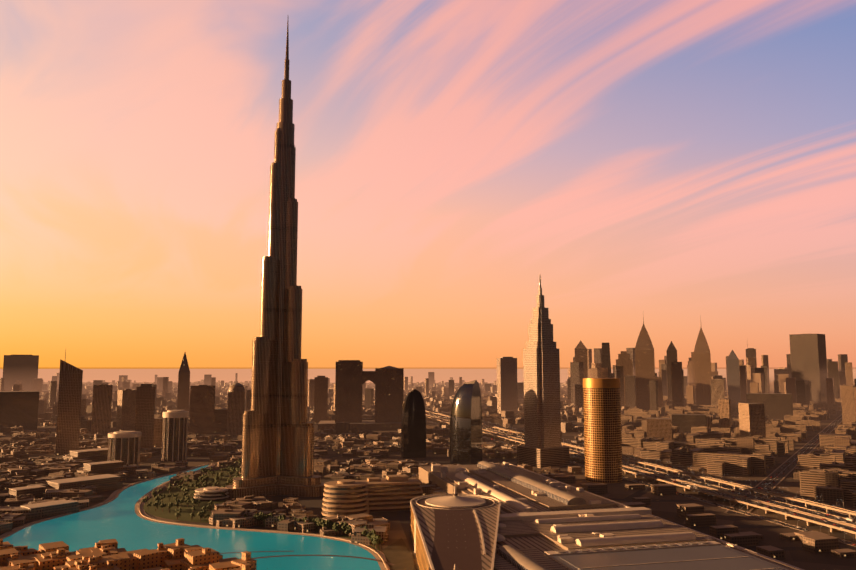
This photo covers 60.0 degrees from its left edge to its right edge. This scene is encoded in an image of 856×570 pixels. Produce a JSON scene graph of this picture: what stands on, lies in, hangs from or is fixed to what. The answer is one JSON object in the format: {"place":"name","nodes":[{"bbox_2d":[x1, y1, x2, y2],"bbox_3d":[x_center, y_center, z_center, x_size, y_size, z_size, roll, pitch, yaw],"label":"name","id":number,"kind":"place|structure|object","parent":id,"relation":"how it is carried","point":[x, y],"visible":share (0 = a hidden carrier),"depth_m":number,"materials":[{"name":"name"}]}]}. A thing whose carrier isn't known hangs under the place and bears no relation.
{"place":"outdoors","nodes":[
{"label":"outdoors","id":0,"kind":"place"},
{"bbox_2d":[3,465,380,569],"bbox_3d":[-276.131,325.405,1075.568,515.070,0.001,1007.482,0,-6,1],"label":"lake","id":1,"kind":"structure","parent":0,"point":[122,523],"depth_m":891.57,"materials":[{"name":"liquid"}]},
{"bbox_2d":[219,551,393,564],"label":"fountain pipes","id":2,"kind":"object","parent":1,"relation":"in","point":[310,555],"visible":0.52,"depth_m":810.16,"materials":[{"name":"grey metal"}]},
{"bbox_2d":[143,463,379,550],"bbox_3d":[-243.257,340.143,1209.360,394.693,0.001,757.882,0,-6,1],"label":"park lawn","id":3,"kind":"structure","parent":0,"point":[186,510],"depth_m":1103.94,"materials":[{"name":"green plant"}]},
{"bbox_2d":[141,458,383,548],"bbox_3d":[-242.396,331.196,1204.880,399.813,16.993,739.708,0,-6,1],"label":"park trees","id":4,"kind":"object","parent":3,"relation":"on","point":[370,535],"visible":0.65,"depth_m":1071.16,"materials":[{"name":"green plant"}]},
{"bbox_2d":[0,369,567,382],"bbox_3d":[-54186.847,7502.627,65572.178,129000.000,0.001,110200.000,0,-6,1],"label":"sea","id":5,"kind":"structure","parent":0,"point":[244,375],"depth_m":21706.53,"materials":[{"name":"brown"}]},
{"bbox_2d":[318,360,403,430],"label":"gate building","id":6,"kind":"structure","parent":0,"point":[352,377],"depth_m":2479.99,"materials":[{"name":"stone"}]},
{"bbox_2d":[383,538,414,569],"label":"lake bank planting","id":7,"kind":"object","parent":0,"point":[398,555],"visible":1,"depth_m":806.07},
{"bbox_2d":[401,389,425,458],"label":"rounded tower","id":8,"kind":"structure","parent":0,"point":[413,432],"depth_m":1695.65,"materials":[{"name":"black glass"}]},
{"bbox_2d":[0,369,855,569],"bbox_3d":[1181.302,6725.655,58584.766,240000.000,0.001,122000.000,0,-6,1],"label":"ground","id":9,"kind":"structure","parent":0,"point":[796,554],"depth_m":1183.84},
{"bbox_2d":[0,391,39,430],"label":"building","id":10,"kind":"structure","parent":9,"relation":"on","point":[19,408],"depth_m":2424.57,"materials":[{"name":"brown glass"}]},
{"bbox_2d":[3,355,38,390],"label":"high-rise building","id":11,"kind":"structure","parent":9,"relation":"on","point":[24,368],"depth_m":6328.62,"materials":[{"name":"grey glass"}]},
{"bbox_2d":[8,448,123,519],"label":"waterfront buildings","id":12,"kind":"structure","parent":9,"relation":"on","point":[104,479],"depth_m":1216.93,"materials":[{"name":"beige concrete"}]},
{"bbox_2d":[55,350,82,454],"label":"skyscraper","id":13,"kind":"structure","parent":9,"relation":"on","point":[69,409],"depth_m":1758.70,"materials":[{"name":"brown glass"}]},
{"bbox_2d":[91,384,112,435],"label":"high-rise building","id":14,"kind":"structure","parent":9,"relation":"on","point":[101,408],"depth_m":2242.73,"materials":[{"name":"stone"}]},
{"bbox_2d":[107,431,140,467],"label":"building","id":15,"kind":"structure","parent":9,"relation":"on","point":[124,446],"depth_m":1509.67,"materials":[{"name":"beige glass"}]},
{"bbox_2d":[116,389,135,430],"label":"high-rise building","id":16,"kind":"structure","parent":9,"relation":"on","point":[126,408],"depth_m":2423.78,"materials":[{"name":"stone"}]},
{"bbox_2d":[0,538,256,569],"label":"waterfront buildings","id":17,"kind":"structure","parent":9,"relation":"on","point":[109,554],"depth_m":702.38,"materials":[{"name":"stone"}]},
{"bbox_2d":[135,384,155,450],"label":"high-rise building","id":18,"kind":"structure","parent":9,"relation":"on","point":[145,410],"depth_m":1843.95,"materials":[{"name":"brown glass"}]},
{"bbox_2d":[153,418,162,446],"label":"building","id":19,"kind":"structure","parent":9,"relation":"on","point":[158,431],"depth_m":1922.11,"materials":[{"name":"brown glass"}]},
{"bbox_2d":[161,410,188,460],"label":"building","id":20,"kind":"structure","parent":9,"relation":"on","point":[174,435],"depth_m":1637.56,"materials":[{"name":"beige glass"}]},
{"bbox_2d":[177,352,189,418],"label":"skyscraper","id":21,"kind":"structure","parent":9,"relation":"on","point":[183,386],"depth_m":2958.39,"materials":[{"name":"brown glass"}]},
{"bbox_2d":[0,463,389,569],"bbox_3d":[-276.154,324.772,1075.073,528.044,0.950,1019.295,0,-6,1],"label":"waterfront promenade","id":22,"kind":"structure","parent":9,"relation":"on","point":[141,513],"depth_m":974.31,"materials":[{"name":"beige stone"}]},
{"bbox_2d":[189,385,214,433],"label":"high-rise building","id":23,"kind":"structure","parent":9,"relation":"on","point":[202,409],"depth_m":2298.12,"materials":[{"name":"stone"}]},
{"bbox_2d":[193,486,228,500],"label":"park pavilion","id":24,"kind":"structure","parent":9,"relation":"on","point":[209,493],"depth_m":1145.74,"materials":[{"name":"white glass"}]},
{"bbox_2d":[214,409,226,431],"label":"building","id":25,"kind":"structure","parent":9,"relation":"on","point":[220,420],"depth_m":2358.18,"materials":[{"name":"stone"}]},
{"bbox_2d":[227,383,244,435],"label":"high-rise building","id":26,"kind":"structure","parent":9,"relation":"on","point":[236,403],"depth_m":2234.34,"materials":[{"name":"stone"}]},
{"bbox_2d":[225,21,324,498],"bbox_3d":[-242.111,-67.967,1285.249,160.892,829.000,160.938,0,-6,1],"label":"skyscraper","id":27,"kind":"structure","parent":9,"relation":"on","point":[277,443],"depth_m":1229.02,"materials":[{"name":"brown glass"}]},
{"bbox_2d":[314,376,327,422],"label":"high-rise building","id":28,"kind":"structure","parent":9,"relation":"on","point":[320,397],"depth_m":2747.96,"materials":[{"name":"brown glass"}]},
{"bbox_2d":[322,474,423,516],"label":"terraced hotel","id":29,"kind":"structure","parent":9,"relation":"on","point":[345,497],"depth_m":1058.65,"materials":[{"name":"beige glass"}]},
{"bbox_2d":[56,373,731,427],"bbox_3d":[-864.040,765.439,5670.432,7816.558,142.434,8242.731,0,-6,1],"label":"buildings","id":30,"kind":"structure","parent":9,"relation":"on","point":[725,415],"depth_m":2268.39,"materials":[{"name":"beige concrete"}]},
{"bbox_2d":[48,373,778,409],"bbox_3d":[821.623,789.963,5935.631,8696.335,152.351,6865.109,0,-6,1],"label":"high-rise buildings","id":31,"kind":"structure","parent":9,"relation":"on","point":[369,394],"depth_m":3673.05,"materials":[{"name":"brown concrete"}]},
{"bbox_2d":[0,380,853,535],"bbox_3d":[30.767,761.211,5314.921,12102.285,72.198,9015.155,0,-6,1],"label":"low-rise buildings","id":32,"kind":"structure","parent":9,"relation":"on","point":[830,492],"depth_m":1593.21,"materials":[{"name":"brown concrete"}]},
{"bbox_2d":[0,380,855,544],"bbox_3d":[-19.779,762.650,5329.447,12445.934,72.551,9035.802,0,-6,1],"label":"low-rise buildings","id":33,"kind":"structure","parent":9,"relation":"on","point":[329,435],"depth_m":1705.51,"materials":[{"name":"brown concrete"}]},
{"bbox_2d":[0,376,855,543],"bbox_3d":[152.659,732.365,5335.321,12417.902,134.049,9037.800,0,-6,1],"label":"buildings","id":34,"kind":"structure","parent":9,"relation":"on","point":[429,488],"depth_m":1508.34,"materials":[{"name":"brown concrete"}]},
{"bbox_2d":[13,376,855,424],"bbox_3d":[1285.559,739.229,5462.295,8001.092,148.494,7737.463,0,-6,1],"label":"high-rise buildings","id":35,"kind":"structure","parent":9,"relation":"on","point":[848,395],"depth_m":2535.70,"materials":[{"name":"brown concrete"}]},
{"bbox_2d":[32,349,852,406],"bbox_3d":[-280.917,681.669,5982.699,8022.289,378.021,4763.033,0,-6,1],"label":"skyline","id":36,"kind":"structure","parent":9,"relation":"on","point":[787,384],"depth_m":4463.62,"materials":[{"name":"concrete"},{"name":"stone"},{"name":"glass"}]},
{"bbox_2d":[42,348,855,407],"bbox_3d":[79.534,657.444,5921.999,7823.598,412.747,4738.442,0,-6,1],"label":"skyline","id":37,"kind":"structure","parent":9,"relation":"on","point":[575,387],"depth_m":4277.75,"materials":[{"name":"brown glass"}]},
{"bbox_2d":[497,357,517,412],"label":"skyscraper","id":38,"kind":"structure","parent":9,"relation":"on","point":[507,395],"depth_m":3333.70,"materials":[{"name":"brown glass"}]},
{"bbox_2d":[575,340,587,377],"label":"skyscraper","id":39,"kind":"structure","parent":9,"relation":"on","point":[580,352],"depth_m":4541.70,"materials":[{"name":"brown glass"}]},
{"bbox_2d":[328,388,855,546],"bbox_3d":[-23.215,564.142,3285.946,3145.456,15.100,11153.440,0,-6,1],"label":"highways","id":40,"kind":"structure","parent":9,"relation":"on","point":[779,507],"depth_m":1172.69,"materials":[{"name":"grey asphalt"}]},
{"bbox_2d":[425,408,855,538],"bbox_3d":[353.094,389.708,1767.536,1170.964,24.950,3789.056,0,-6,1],"label":"street lamps","id":41,"kind":"object","parent":40,"relation":"on","point":[682,477],"visible":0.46,"depth_m":1273.86,"materials":[{"name":"grey"}]},
{"bbox_2d":[583,378,622,482],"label":"cylindrical tower","id":42,"kind":"structure","parent":9,"relation":"on","point":[602,430],"depth_m":1334.46,"materials":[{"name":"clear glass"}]},
{"bbox_2d":[601,343,611,377],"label":"skyscraper","id":43,"kind":"structure","parent":9,"relation":"on","point":[606,362],"depth_m":4169.50,"materials":[{"name":"brown glass"}]},
{"bbox_2d":[414,461,803,569],"bbox_3d":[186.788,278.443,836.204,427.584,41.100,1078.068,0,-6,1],"label":"mall main roofs","id":44,"kind":"structure","parent":9,"relation":"on","point":[546,523],"depth_m":774.17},
{"bbox_2d":[616,351,632,405],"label":"skyscraper","id":45,"kind":"structure","parent":9,"relation":"on","point":[624,360],"depth_m":4016.91,"materials":[{"name":"stone"}]},
{"bbox_2d":[635,317,654,410],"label":"skyscraper","id":46,"kind":"structure","parent":9,"relation":"on","point":[644,363],"depth_m":3319.62,"materials":[{"name":"brown glass"}]},
{"bbox_2d":[647,418,671,440],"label":"building","id":47,"kind":"structure","parent":9,"relation":"on","point":[659,427],"depth_m":1973.84,"materials":[{"name":"stone"}]},
{"bbox_2d":[666,341,676,400],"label":"skyscraper","id":48,"kind":"structure","parent":9,"relation":"on","point":[671,351],"depth_m":3831.33,"materials":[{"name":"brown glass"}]},
{"bbox_2d":[671,362,683,409],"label":"skyscraper","id":49,"kind":"structure","parent":9,"relation":"on","point":[677,383],"depth_m":3353.23,"materials":[{"name":"concrete"}]},
{"bbox_2d":[671,414,706,432],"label":"building","id":50,"kind":"structure","parent":9,"relation":"on","point":[685,422],"depth_m":2244.67,"materials":[{"name":"brown concrete"}]},
{"bbox_2d":[532,466,855,558],"bbox_3d":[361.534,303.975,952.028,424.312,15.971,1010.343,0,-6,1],"label":"mall frontage","id":51,"kind":"object","parent":9,"relation":"on","point":[693,514],"visible":0.73,"depth_m":892.16,"materials":[{"name":"beige concrete"}]},
{"bbox_2d":[694,315,711,405],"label":"skyscraper","id":52,"kind":"structure","parent":9,"relation":"on","point":[702,363],"depth_m":3653.91,"materials":[{"name":"brown glass"}]},
{"bbox_2d":[706,415,712,431],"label":"building","id":53,"kind":"structure","parent":9,"relation":"on","point":[709,421],"depth_m":2261.83,"materials":[{"name":"brown concrete"}]},
{"bbox_2d":[711,379,724,405],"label":"building","id":54,"kind":"structure","parent":9,"relation":"on","point":[717,389],"depth_m":3538.11,"materials":[{"name":"beige concrete"}]},
{"bbox_2d":[727,350,740,402],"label":"skyscraper","id":55,"kind":"structure","parent":9,"relation":"on","point":[733,374],"depth_m":4133.31,"materials":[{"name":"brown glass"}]},
{"bbox_2d":[621,381,855,506],"bbox_3d":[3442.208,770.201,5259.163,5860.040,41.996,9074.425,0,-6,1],"label":"buildings","id":56,"kind":"structure","parent":9,"relation":"on","point":[722,456],"depth_m":1724.84,"materials":[{"name":"beige concrete"}]},
{"bbox_2d":[746,344,756,367],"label":"skyscraper","id":57,"kind":"structure","parent":9,"relation":"on","point":[750,352],"depth_m":5923.05,"materials":[{"name":"brown glass"}]},
{"bbox_2d":[738,403,765,437],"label":"building","id":58,"kind":"structure","parent":9,"relation":"on","point":[751,419],"depth_m":1949.87,"materials":[{"name":"concrete"}]},
{"bbox_2d":[746,393,792,421],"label":"building","id":59,"kind":"structure","parent":9,"relation":"on","point":[779,406],"depth_m":2797.07,"materials":[{"name":"brown glass"}]},
{"bbox_2d":[774,369,791,379],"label":"building","id":60,"kind":"structure","parent":9,"relation":"on","point":[782,371],"depth_m":5903.42,"materials":[{"name":"brown glass"}]},
{"bbox_2d":[789,334,827,403],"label":"skyscraper","id":61,"kind":"structure","parent":9,"relation":"on","point":[808,356],"depth_m":4014.69,"materials":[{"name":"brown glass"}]},
{"bbox_2d":[839,371,845,384],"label":"building","id":62,"kind":"structure","parent":9,"relation":"on","point":[842,377],"depth_m":4934.85,"materials":[{"name":"stone"}]},
{"bbox_2d":[0,0,855,368],"label":"sky","id":63,"kind":"structure","parent":0,"point":[669,164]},
{"bbox_2d":[410,483,500,569],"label":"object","id":64,"kind":"structure","parent":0,"point":[455,530],"depth_m":763.41,"materials":[{"name":"beige concrete"}]},
{"bbox_2d":[450,380,481,464],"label":"rounded glass tower","id":65,"kind":"structure","parent":0,"point":[466,430],"depth_m":1572.50,"materials":[{"name":"grey glass"}]},
{"bbox_2d":[517,276,569,467],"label":"skyscraper","id":66,"kind":"structure","parent":0,"point":[542,447],"depth_m":1564.03,"materials":[{"name":"brown glass"}]},
{"bbox_2d":[724,414,842,514],"bbox_3d":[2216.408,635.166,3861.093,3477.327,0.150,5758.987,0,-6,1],"label":"street","id":67,"kind":"structure","parent":0,"point":[780,478],"depth_m":1479.01,"materials":[{"name":"grey asphalt"}]},
{"bbox_2d":[426,410,855,544],"bbox_3d":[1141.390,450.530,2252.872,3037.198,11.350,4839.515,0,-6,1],"label":"traffic","id":68,"kind":"object","parent":67,"relation":"on","point":[746,495],"visible":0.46,"depth_m":1256.99,"materials":[{"name":"white"}]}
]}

